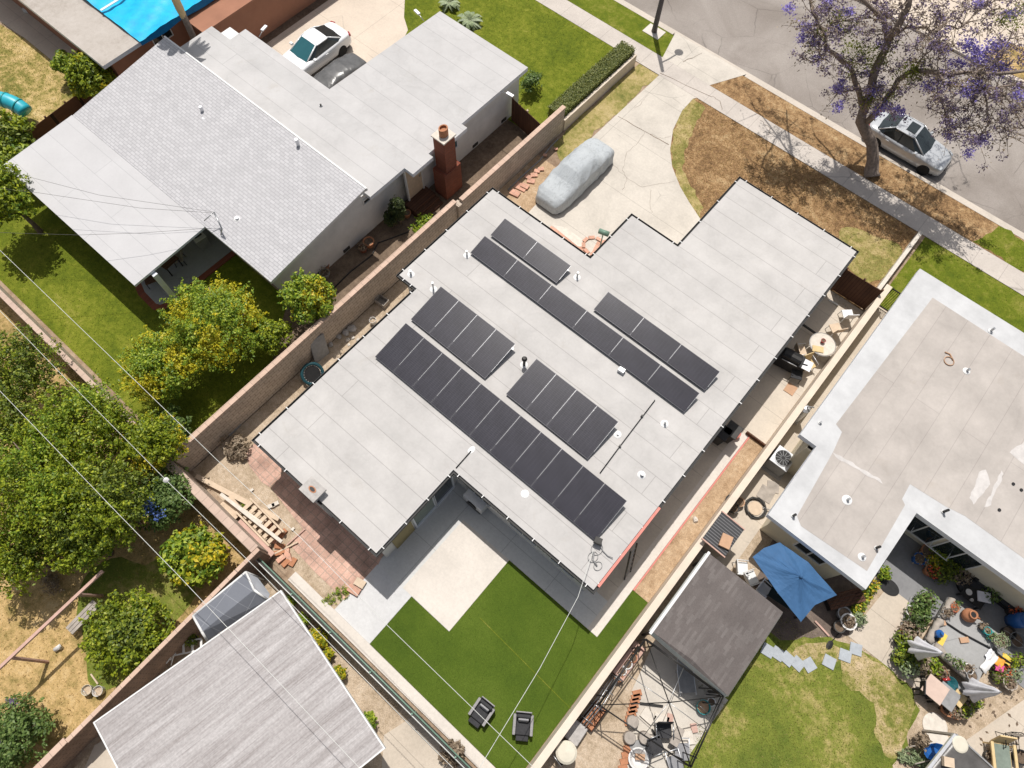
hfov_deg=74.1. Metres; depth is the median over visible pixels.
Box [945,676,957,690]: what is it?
bowl
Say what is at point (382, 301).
crate
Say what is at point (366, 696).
garden strip
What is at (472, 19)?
cycad
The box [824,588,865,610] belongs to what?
garden bench
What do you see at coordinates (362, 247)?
potted plant
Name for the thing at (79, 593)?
clothes line
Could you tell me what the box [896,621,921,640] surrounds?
potted plant
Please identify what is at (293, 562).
clay brick
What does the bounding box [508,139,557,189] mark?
pipe
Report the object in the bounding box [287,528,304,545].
stick
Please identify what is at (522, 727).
lounge chair
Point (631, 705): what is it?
edging brick
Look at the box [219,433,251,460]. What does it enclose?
dry brush
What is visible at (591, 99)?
wall
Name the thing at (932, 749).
wheelbarrow
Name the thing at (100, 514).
fruit tree
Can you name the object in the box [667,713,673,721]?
stone slab
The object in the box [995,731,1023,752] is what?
wire chair
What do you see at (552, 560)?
window
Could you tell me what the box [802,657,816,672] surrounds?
stepping stone
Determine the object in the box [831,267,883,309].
wooden gate
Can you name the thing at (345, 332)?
rock
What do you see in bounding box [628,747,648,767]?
basin
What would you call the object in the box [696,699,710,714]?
bucket
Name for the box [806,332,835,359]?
round table
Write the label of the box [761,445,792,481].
condenser unit
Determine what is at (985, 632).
flower pot
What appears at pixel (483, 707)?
lounge chair
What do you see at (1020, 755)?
flower pot
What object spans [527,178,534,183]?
loose paver
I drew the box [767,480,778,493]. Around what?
doormat
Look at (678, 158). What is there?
green lawn edge
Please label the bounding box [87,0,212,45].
tarpaulin
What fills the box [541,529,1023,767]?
back yard soil
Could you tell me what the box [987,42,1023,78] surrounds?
opposite lawn
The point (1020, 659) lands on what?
potted plant
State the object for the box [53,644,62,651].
white bag
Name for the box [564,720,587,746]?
stone block
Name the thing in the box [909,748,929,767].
succulent clump
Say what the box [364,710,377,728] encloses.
bush
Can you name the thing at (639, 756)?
brick
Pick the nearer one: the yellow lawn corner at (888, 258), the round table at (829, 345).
the round table at (829, 345)
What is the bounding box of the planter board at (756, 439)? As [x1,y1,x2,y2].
[745,431,765,446]
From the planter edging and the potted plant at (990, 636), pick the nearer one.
the potted plant at (990, 636)
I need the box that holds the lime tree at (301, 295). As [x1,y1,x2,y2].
[276,267,336,324]
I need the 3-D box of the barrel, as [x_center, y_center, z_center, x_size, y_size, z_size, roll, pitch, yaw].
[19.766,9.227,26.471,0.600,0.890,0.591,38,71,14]
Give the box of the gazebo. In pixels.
[642,551,782,697]
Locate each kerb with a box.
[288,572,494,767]
[614,0,674,34]
[744,74,1023,239]
[857,0,1023,88]
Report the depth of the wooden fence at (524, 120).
35.49 m
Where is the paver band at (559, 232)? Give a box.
[550,226,584,250]
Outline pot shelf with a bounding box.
[612,641,645,680]
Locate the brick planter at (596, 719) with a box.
[580,700,605,731]
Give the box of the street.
[624,0,1023,232]
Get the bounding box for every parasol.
[752,542,835,621]
[907,636,942,659]
[958,677,1001,702]
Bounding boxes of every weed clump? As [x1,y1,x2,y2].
[321,592,336,605]
[335,584,348,600]
[408,212,432,233]
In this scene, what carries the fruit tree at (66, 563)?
on the yard ground at (288, 571)
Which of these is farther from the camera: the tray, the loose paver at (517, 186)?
the loose paver at (517, 186)
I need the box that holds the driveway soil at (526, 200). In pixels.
[499,155,555,211]
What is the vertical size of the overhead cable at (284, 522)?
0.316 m
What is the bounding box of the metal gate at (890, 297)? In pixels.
[879,288,900,310]
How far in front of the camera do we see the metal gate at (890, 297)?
31.41 m
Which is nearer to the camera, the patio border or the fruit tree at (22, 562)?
the fruit tree at (22, 562)
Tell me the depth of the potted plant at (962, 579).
26.98 m
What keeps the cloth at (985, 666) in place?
on the platform
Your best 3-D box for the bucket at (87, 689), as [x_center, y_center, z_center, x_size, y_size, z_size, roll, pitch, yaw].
[-15.683,11.315,25.067,0.394,0.378,0.380,38,71,14]
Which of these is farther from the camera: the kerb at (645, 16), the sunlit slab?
the kerb at (645, 16)
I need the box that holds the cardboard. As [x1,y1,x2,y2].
[784,382,796,395]
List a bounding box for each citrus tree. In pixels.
[111,325,201,402]
[157,271,269,372]
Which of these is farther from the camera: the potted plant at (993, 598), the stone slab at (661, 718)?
the potted plant at (993, 598)
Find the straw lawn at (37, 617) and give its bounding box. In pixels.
[0,297,250,767]
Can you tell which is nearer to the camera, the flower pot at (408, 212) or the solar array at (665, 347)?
the solar array at (665, 347)
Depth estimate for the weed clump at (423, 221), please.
33.23 m
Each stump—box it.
[622,730,635,744]
[626,715,638,728]
[637,730,650,744]
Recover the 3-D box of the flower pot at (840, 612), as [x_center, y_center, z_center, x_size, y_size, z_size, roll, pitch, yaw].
[13.001,9.050,26.665,0.562,0.400,0.548,38,71,14]
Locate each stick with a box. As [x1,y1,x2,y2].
[275,541,297,553]
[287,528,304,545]
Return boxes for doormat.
[756,484,774,503]
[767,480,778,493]
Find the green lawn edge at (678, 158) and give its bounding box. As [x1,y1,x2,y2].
[670,99,704,217]
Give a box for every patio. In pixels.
[141,229,231,304]
[849,592,932,700]
[875,533,1023,687]
[967,700,1023,767]
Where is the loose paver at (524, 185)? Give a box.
[520,182,529,189]
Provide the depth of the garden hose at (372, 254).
32.99 m
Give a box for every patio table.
[161,255,182,275]
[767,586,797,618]
[956,583,984,609]
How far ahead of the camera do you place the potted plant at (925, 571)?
27.18 m
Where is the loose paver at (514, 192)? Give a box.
[509,188,520,197]
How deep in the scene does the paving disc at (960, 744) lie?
23.27 m
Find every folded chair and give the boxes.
[665,748,683,767]
[675,738,689,760]
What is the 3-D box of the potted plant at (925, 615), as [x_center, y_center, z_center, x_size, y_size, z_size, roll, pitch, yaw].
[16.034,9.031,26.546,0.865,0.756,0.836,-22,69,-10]
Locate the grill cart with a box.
[193,232,210,250]
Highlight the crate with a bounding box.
[374,294,389,308]
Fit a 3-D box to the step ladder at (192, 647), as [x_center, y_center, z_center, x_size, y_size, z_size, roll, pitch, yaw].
[-12.490,9.967,25.543,1.694,0.260,0.450,-10,67,-5]
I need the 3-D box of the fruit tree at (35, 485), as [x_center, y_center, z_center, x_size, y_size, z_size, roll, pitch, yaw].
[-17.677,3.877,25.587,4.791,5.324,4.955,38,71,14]
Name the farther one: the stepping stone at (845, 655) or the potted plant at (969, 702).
the stepping stone at (845, 655)
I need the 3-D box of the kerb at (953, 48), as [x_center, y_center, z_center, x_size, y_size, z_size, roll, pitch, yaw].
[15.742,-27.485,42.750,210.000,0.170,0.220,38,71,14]
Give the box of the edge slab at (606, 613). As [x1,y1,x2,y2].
[588,432,746,635]
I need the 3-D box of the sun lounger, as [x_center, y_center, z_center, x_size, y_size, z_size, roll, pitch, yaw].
[6.553,10.988,25.538,0.636,0.679,1.362,-2,67,-2]
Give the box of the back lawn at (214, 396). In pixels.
[0,180,285,436]
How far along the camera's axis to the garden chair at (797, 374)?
30.47 m
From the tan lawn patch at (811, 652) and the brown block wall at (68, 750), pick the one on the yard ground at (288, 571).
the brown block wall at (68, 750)
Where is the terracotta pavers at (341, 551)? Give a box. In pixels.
[271,470,382,598]
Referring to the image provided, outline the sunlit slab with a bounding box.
[403,520,508,630]
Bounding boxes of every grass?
[0,24,93,127]
[982,228,1022,269]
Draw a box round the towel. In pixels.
[977,590,990,603]
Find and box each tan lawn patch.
[793,642,839,665]
[841,653,915,758]
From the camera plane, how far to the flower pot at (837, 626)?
26.32 m
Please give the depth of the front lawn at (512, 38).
39.06 m
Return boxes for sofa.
[972,577,1023,611]
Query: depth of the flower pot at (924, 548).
27.56 m
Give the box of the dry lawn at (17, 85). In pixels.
[0,25,92,130]
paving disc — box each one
[922,712,947,734]
[927,734,948,744]
[952,736,967,752]
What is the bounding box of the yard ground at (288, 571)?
[0,1,1022,767]
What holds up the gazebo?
on the back yard soil at (601, 744)
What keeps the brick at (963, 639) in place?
on the platform
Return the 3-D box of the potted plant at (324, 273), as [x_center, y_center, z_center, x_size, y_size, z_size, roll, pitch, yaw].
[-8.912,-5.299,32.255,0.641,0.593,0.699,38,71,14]
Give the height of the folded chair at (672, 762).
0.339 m
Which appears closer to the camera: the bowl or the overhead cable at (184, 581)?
the overhead cable at (184, 581)
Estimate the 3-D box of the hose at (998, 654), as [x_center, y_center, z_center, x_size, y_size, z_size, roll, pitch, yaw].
[17.628,9.779,26.083,3.283,0.070,0.301,28,69,10]
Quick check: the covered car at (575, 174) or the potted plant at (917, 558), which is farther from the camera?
the covered car at (575, 174)
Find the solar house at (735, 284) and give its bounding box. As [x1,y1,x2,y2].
[251,176,858,594]
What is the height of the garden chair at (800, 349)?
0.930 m
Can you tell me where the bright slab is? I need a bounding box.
[336,565,410,643]
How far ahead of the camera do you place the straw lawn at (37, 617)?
26.17 m
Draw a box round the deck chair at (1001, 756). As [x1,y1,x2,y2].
[982,735,1018,767]
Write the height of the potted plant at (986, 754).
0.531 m
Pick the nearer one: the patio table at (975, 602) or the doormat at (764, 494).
the patio table at (975, 602)
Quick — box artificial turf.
[370,560,647,767]
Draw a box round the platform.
[922,597,997,681]
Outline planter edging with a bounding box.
[633,436,749,590]
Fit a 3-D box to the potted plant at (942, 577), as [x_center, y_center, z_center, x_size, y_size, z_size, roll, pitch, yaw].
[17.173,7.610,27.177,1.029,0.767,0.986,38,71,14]
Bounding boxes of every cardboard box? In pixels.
[718,533,733,549]
[941,756,954,767]
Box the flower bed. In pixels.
[849,578,881,615]
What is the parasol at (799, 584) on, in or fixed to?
on the shaded ground at (822, 616)
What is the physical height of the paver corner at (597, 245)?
0.001 m
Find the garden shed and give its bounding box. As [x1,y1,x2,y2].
[700,511,744,557]
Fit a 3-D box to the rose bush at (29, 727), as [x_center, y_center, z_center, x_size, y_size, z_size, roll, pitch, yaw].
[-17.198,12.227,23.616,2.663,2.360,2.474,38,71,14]
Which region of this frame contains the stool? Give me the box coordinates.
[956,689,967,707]
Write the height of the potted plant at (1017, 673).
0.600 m
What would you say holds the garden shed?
on the side concrete
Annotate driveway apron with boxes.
[663,33,744,84]
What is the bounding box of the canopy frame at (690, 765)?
[591,638,723,767]
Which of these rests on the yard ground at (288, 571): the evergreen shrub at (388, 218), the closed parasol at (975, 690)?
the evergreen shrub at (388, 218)
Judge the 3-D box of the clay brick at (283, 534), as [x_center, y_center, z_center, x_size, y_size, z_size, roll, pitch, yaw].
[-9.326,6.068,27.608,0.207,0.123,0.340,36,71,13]
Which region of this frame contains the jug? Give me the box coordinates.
[961,608,980,622]
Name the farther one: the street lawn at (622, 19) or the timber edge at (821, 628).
the street lawn at (622, 19)
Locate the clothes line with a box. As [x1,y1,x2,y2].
[0,570,103,669]
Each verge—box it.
[552,64,657,160]
[710,76,1023,272]
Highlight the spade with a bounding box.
[826,633,839,649]
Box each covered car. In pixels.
[313,53,366,88]
[535,138,613,213]
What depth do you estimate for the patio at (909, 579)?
27.31 m
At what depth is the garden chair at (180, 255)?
32.23 m
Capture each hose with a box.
[333,226,410,288]
[927,616,1012,664]
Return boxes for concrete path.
[0,0,102,92]
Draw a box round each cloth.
[980,652,998,673]
[985,649,994,661]
[994,656,1005,667]
[995,665,1004,672]
[1001,652,1011,665]
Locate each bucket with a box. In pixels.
[81,684,93,695]
[92,685,105,696]
[369,317,375,324]
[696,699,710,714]
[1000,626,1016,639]
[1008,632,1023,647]
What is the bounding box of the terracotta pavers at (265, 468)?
[246,444,282,486]
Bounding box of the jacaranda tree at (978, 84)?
[777,0,1023,177]
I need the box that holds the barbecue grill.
[463,488,486,513]
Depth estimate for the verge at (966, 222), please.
36.04 m
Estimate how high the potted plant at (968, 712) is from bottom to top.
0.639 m
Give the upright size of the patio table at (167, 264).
0.720 m
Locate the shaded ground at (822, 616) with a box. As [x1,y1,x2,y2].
[753,540,857,639]
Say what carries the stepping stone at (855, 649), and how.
on the tan lawn patch at (891, 688)
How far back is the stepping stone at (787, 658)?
26.10 m
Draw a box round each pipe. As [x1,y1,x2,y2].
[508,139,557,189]
[898,594,916,633]
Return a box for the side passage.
[596,290,862,632]
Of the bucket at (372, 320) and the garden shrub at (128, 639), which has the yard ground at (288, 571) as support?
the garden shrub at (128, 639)
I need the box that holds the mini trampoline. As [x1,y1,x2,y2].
[300,362,323,385]
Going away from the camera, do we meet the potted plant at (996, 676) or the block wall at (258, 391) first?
the potted plant at (996, 676)
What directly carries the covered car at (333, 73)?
on the neighbour driveway at (374, 28)
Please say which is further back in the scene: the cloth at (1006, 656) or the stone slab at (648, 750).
the cloth at (1006, 656)
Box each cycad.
[438,0,459,12]
[457,11,482,30]
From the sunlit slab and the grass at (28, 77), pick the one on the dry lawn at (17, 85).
the grass at (28, 77)
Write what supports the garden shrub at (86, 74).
on the yard ground at (288, 571)
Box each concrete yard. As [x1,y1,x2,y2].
[85,741,115,767]
[382,717,462,767]
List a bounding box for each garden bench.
[66,600,97,633]
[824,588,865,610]
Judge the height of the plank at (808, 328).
0.080 m
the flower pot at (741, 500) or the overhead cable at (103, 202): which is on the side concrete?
the flower pot at (741, 500)
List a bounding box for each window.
[152,29,173,45]
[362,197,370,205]
[508,522,536,546]
[549,558,574,579]
[793,542,826,565]
[906,516,944,543]
[930,540,982,570]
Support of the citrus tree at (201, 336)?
on the yard ground at (288, 571)
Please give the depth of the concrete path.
38.55 m
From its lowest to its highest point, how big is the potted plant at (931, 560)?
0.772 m
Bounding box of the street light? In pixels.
[642,0,665,39]
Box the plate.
[966,589,971,594]
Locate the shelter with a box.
[192,571,269,641]
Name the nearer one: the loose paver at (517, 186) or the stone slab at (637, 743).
the stone slab at (637, 743)
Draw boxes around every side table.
[912,674,949,705]
[925,681,960,711]
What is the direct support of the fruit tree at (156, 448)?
on the yard ground at (288, 571)
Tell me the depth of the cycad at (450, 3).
39.63 m
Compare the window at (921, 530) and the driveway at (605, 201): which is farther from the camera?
the driveway at (605, 201)
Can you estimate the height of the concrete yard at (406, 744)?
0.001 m
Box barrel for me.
[1004,612,1023,628]
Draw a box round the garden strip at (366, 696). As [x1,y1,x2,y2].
[75,570,411,767]
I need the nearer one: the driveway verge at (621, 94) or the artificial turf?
the artificial turf
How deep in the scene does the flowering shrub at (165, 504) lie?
26.03 m
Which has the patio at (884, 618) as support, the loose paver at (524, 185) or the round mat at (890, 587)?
the round mat at (890, 587)
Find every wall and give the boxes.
[0,286,185,468]
[33,548,272,767]
[166,458,267,552]
[170,105,565,470]
[527,284,891,767]
[563,54,636,130]
[876,231,922,289]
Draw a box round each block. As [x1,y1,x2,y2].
[271,500,279,505]
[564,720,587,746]
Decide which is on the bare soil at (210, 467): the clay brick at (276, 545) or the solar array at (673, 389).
the clay brick at (276, 545)
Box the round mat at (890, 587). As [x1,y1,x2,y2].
[879,579,898,595]
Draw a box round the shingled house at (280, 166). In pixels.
[4,9,527,301]
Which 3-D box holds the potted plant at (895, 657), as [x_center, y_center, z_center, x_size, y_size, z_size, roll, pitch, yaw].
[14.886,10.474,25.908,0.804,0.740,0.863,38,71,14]
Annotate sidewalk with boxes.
[536,0,1023,295]
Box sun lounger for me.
[675,658,696,695]
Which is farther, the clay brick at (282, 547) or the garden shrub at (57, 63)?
the garden shrub at (57, 63)
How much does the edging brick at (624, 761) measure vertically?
0.100 m
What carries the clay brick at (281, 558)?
on the yard ground at (288, 571)
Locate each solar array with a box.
[375,323,626,538]
[411,287,514,377]
[470,236,698,411]
[491,219,570,282]
[506,359,617,458]
[594,292,718,390]
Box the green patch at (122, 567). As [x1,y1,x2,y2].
[76,556,195,689]
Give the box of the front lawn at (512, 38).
[404,0,612,124]
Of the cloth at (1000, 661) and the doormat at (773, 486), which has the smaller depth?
the cloth at (1000, 661)
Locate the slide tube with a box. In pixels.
[0,91,31,116]
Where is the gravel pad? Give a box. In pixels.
[627,640,727,767]
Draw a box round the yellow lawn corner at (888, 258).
[839,227,901,282]
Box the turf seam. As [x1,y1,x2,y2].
[480,618,570,708]
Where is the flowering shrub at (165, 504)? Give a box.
[126,461,195,532]
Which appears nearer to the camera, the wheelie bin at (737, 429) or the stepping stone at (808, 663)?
the stepping stone at (808, 663)
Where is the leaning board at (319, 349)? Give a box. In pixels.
[311,333,328,362]
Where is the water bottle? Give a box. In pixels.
[934,630,943,637]
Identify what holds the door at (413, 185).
in the shingled house at (280, 166)
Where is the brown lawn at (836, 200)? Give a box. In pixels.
[670,98,916,308]
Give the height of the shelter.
2.442 m
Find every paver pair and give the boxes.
[347,583,360,596]
[353,577,366,588]
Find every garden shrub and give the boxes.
[49,49,73,73]
[62,49,116,99]
[77,585,175,679]
[151,403,192,446]
[154,521,230,587]
[248,318,293,356]
[519,69,542,94]
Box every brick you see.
[273,550,282,556]
[274,543,282,548]
[276,554,285,563]
[280,544,285,552]
[281,528,287,537]
[281,559,289,567]
[284,548,289,556]
[288,557,297,566]
[619,758,629,764]
[621,751,629,758]
[623,745,630,751]
[627,706,637,712]
[629,702,638,707]
[630,697,639,702]
[631,693,640,698]
[632,689,641,696]
[635,753,644,760]
[958,637,969,642]
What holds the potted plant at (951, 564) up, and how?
on the patio at (909, 579)
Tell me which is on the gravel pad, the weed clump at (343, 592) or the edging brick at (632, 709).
the edging brick at (632, 709)
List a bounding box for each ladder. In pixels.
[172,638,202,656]
[624,543,637,579]
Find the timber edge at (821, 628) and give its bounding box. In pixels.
[814,620,829,636]
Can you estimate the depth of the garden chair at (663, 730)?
24.66 m
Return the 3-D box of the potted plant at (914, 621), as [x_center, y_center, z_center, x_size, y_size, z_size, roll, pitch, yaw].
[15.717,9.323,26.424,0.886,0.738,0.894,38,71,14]
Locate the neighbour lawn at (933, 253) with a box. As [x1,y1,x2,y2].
[880,237,1023,332]
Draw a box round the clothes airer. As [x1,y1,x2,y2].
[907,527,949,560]
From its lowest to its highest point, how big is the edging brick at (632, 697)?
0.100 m
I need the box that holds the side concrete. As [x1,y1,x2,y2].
[696,307,886,569]
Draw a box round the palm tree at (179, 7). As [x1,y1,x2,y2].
[172,0,195,39]
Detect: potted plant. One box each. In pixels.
[184,633,198,647]
[319,265,329,278]
[357,241,368,252]
[727,501,740,513]
[839,613,856,630]
[852,611,867,626]
[890,646,913,668]
[893,630,913,651]
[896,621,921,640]
[896,639,916,662]
[898,657,919,679]
[903,613,927,633]
[904,602,920,619]
[904,654,928,672]
[910,551,930,565]
[910,594,931,612]
[911,603,932,626]
[914,587,940,609]
[915,657,935,677]
[922,562,940,578]
[924,554,943,568]
[924,657,944,677]
[928,561,952,585]
[929,547,953,564]
[935,666,949,679]
[940,559,966,581]
[942,607,953,618]
[944,653,952,660]
[948,566,974,585]
[948,706,965,721]
[950,602,960,613]
[952,656,965,669]
[956,703,973,718]
[961,661,976,675]
[962,692,973,708]
[967,697,983,710]
[978,621,990,631]
[982,586,1002,604]
[983,747,991,761]
[985,631,995,639]
[989,666,1009,685]
[991,632,1010,651]
[998,665,1015,679]
[1000,672,1021,693]
[1004,606,1022,613]
[1004,653,1019,668]
[1005,666,1023,682]
[1011,652,1023,668]
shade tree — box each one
[0,108,35,155]
[0,137,28,163]
[0,159,42,233]
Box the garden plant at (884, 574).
[877,564,891,580]
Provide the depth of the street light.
39.27 m
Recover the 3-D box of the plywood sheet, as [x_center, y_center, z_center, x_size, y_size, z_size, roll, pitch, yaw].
[-11.528,5.128,27.811,0.700,0.110,0.950,-41,73,-17]
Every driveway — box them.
[266,0,407,76]
[529,75,699,255]
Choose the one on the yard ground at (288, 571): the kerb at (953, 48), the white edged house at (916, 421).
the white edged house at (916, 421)
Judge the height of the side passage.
0.001 m
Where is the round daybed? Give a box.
[955,572,988,592]
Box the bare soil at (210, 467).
[192,280,408,608]
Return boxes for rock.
[342,329,348,335]
[347,324,356,331]
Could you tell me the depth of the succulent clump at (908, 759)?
24.70 m
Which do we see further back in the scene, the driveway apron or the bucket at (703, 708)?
the driveway apron
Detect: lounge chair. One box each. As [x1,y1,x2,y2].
[468,696,494,728]
[512,711,533,741]
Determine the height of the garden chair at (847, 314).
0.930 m
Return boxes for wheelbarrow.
[910,743,942,763]
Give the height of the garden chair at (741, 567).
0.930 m
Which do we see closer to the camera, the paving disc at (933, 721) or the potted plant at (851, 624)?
the paving disc at (933, 721)
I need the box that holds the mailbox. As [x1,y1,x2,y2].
[598,228,609,244]
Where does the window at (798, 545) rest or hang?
in the white edged house at (916, 421)
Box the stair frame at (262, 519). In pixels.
[235,498,285,546]
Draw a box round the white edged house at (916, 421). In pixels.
[760,269,1023,610]
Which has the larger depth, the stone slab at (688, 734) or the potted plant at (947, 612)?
the potted plant at (947, 612)
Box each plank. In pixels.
[195,474,279,520]
[238,519,274,558]
[669,726,684,746]
[802,324,816,333]
[937,633,947,645]
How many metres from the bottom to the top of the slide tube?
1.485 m
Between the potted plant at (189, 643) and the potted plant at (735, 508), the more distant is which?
the potted plant at (735, 508)
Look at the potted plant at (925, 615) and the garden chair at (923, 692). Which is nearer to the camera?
the garden chair at (923, 692)
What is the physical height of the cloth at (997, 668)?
0.074 m
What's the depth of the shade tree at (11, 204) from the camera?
30.37 m
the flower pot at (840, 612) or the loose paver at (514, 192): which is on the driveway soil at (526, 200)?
the loose paver at (514, 192)
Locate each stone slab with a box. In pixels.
[629,740,647,755]
[640,707,655,724]
[646,746,651,760]
[652,713,669,724]
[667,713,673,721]
[679,730,693,744]
[690,723,697,732]
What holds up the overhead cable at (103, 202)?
on the shingled house at (280, 166)
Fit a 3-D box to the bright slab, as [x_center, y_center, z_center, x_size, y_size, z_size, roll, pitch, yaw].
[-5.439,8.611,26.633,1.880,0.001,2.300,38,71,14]
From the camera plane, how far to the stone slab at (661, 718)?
25.15 m
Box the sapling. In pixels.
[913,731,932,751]
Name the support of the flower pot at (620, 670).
in the pot shelf
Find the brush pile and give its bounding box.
[38,570,65,594]
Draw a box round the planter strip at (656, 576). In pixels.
[635,437,762,601]
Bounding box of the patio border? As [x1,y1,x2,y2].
[135,251,235,310]
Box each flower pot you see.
[363,236,373,248]
[403,209,410,217]
[618,666,626,674]
[623,659,632,669]
[628,653,636,662]
[707,698,715,706]
[737,497,744,506]
[832,620,845,632]
[836,607,851,620]
[919,544,934,558]
[939,704,956,717]
[966,670,978,679]
[981,626,991,634]
[1010,749,1023,765]
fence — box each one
[29,92,91,140]
[255,558,472,767]
[511,97,541,134]
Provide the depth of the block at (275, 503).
28.03 m
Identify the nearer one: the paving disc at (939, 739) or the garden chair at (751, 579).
the paving disc at (939, 739)
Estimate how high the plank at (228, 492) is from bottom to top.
0.060 m
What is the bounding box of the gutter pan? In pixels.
[620,0,1023,235]
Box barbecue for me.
[773,347,813,372]
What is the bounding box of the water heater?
[794,405,813,424]
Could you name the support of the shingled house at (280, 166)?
on the yard ground at (288, 571)
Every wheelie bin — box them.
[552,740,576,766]
[712,425,732,445]
[725,420,742,443]
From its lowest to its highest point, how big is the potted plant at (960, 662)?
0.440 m
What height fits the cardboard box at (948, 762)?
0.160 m
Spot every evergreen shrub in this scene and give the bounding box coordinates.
[383,210,397,227]
[387,195,406,223]
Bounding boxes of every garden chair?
[144,275,157,288]
[174,250,186,267]
[647,734,665,756]
[654,722,674,738]
[732,559,749,575]
[738,568,760,586]
[756,578,771,597]
[787,363,807,383]
[792,342,806,355]
[803,352,818,373]
[825,323,847,335]
[837,310,859,322]
[913,681,929,698]
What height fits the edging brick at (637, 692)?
0.100 m
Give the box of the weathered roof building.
[93,590,385,767]
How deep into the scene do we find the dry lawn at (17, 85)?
37.10 m
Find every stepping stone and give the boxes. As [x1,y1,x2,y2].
[760,642,773,658]
[771,645,784,661]
[780,650,795,667]
[792,655,803,671]
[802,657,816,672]
[822,653,836,669]
[838,648,851,662]
[849,642,862,656]
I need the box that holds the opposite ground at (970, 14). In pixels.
[869,0,1023,81]
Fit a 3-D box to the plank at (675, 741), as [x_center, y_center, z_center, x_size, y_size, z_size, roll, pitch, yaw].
[5.994,12.802,24.622,0.300,0.080,0.648,30,69,11]
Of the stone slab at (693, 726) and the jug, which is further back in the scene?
the jug
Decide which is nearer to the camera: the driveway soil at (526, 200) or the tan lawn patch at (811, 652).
the tan lawn patch at (811, 652)
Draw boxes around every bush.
[0,691,55,767]
[286,595,297,607]
[298,611,310,624]
[309,626,328,648]
[323,647,335,661]
[333,664,347,679]
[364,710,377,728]
[437,738,464,767]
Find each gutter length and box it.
[220,493,282,542]
[233,501,262,523]
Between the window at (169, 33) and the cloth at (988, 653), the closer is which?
the cloth at (988, 653)
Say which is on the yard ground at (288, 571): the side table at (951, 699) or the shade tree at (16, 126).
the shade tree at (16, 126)
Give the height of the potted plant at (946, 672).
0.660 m
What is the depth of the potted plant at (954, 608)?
26.35 m
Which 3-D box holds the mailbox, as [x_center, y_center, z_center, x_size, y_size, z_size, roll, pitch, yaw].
[4.323,-6.879,32.637,0.519,1.679,0.260,26,69,10]
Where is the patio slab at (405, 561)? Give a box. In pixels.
[334,482,608,641]
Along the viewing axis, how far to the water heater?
29.03 m
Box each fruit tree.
[0,321,68,415]
[0,385,47,466]
[0,420,107,551]
[0,517,56,599]
[22,368,146,478]
[29,452,158,564]
[40,518,115,575]
[111,406,189,478]
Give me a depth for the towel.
26.76 m
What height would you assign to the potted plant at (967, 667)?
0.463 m
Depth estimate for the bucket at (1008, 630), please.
26.52 m
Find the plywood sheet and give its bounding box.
[221,495,240,518]
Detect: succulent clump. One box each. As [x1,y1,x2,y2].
[896,745,920,765]
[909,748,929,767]
[919,758,929,767]
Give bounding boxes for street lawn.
[568,0,673,56]
[973,226,1023,271]
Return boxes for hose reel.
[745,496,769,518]
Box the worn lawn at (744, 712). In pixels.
[683,632,919,767]
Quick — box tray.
[812,345,823,352]
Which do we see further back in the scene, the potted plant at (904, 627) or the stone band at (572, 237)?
the stone band at (572, 237)
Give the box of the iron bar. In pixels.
[640,702,662,706]
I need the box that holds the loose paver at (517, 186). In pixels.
[514,182,525,191]
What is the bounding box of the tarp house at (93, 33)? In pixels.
[12,0,315,77]
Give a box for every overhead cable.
[0,169,211,211]
[0,188,208,212]
[0,228,206,234]
[0,250,533,767]
[0,311,452,767]
[0,391,358,767]
[479,549,593,767]
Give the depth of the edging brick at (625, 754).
24.67 m
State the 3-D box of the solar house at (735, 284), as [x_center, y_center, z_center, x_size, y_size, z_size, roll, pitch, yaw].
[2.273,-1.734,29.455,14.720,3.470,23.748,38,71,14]
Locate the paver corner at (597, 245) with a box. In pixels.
[592,240,604,252]
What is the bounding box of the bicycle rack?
[578,673,622,726]
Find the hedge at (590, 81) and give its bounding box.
[546,40,636,116]
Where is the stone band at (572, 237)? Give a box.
[552,225,582,246]
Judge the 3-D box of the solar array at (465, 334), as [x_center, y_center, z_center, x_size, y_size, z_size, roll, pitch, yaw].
[-2.051,-2.154,28.149,4.156,0.422,1.886,38,71,14]
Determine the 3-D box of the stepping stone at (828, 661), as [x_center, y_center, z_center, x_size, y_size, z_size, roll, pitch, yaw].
[12.219,10.704,26.114,0.460,0.050,0.440,27,69,10]
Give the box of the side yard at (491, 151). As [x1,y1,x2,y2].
[196,120,527,466]
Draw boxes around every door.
[403,171,424,200]
[412,497,436,527]
[434,476,454,505]
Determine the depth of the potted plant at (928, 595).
26.69 m
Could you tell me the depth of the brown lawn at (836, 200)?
35.36 m
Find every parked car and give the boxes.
[282,21,350,75]
[869,112,952,175]
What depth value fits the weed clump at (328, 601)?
26.56 m
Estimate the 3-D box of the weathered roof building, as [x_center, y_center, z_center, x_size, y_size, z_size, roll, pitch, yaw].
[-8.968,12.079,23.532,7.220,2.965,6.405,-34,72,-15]
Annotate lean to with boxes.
[921,729,993,767]
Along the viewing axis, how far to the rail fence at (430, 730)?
24.83 m

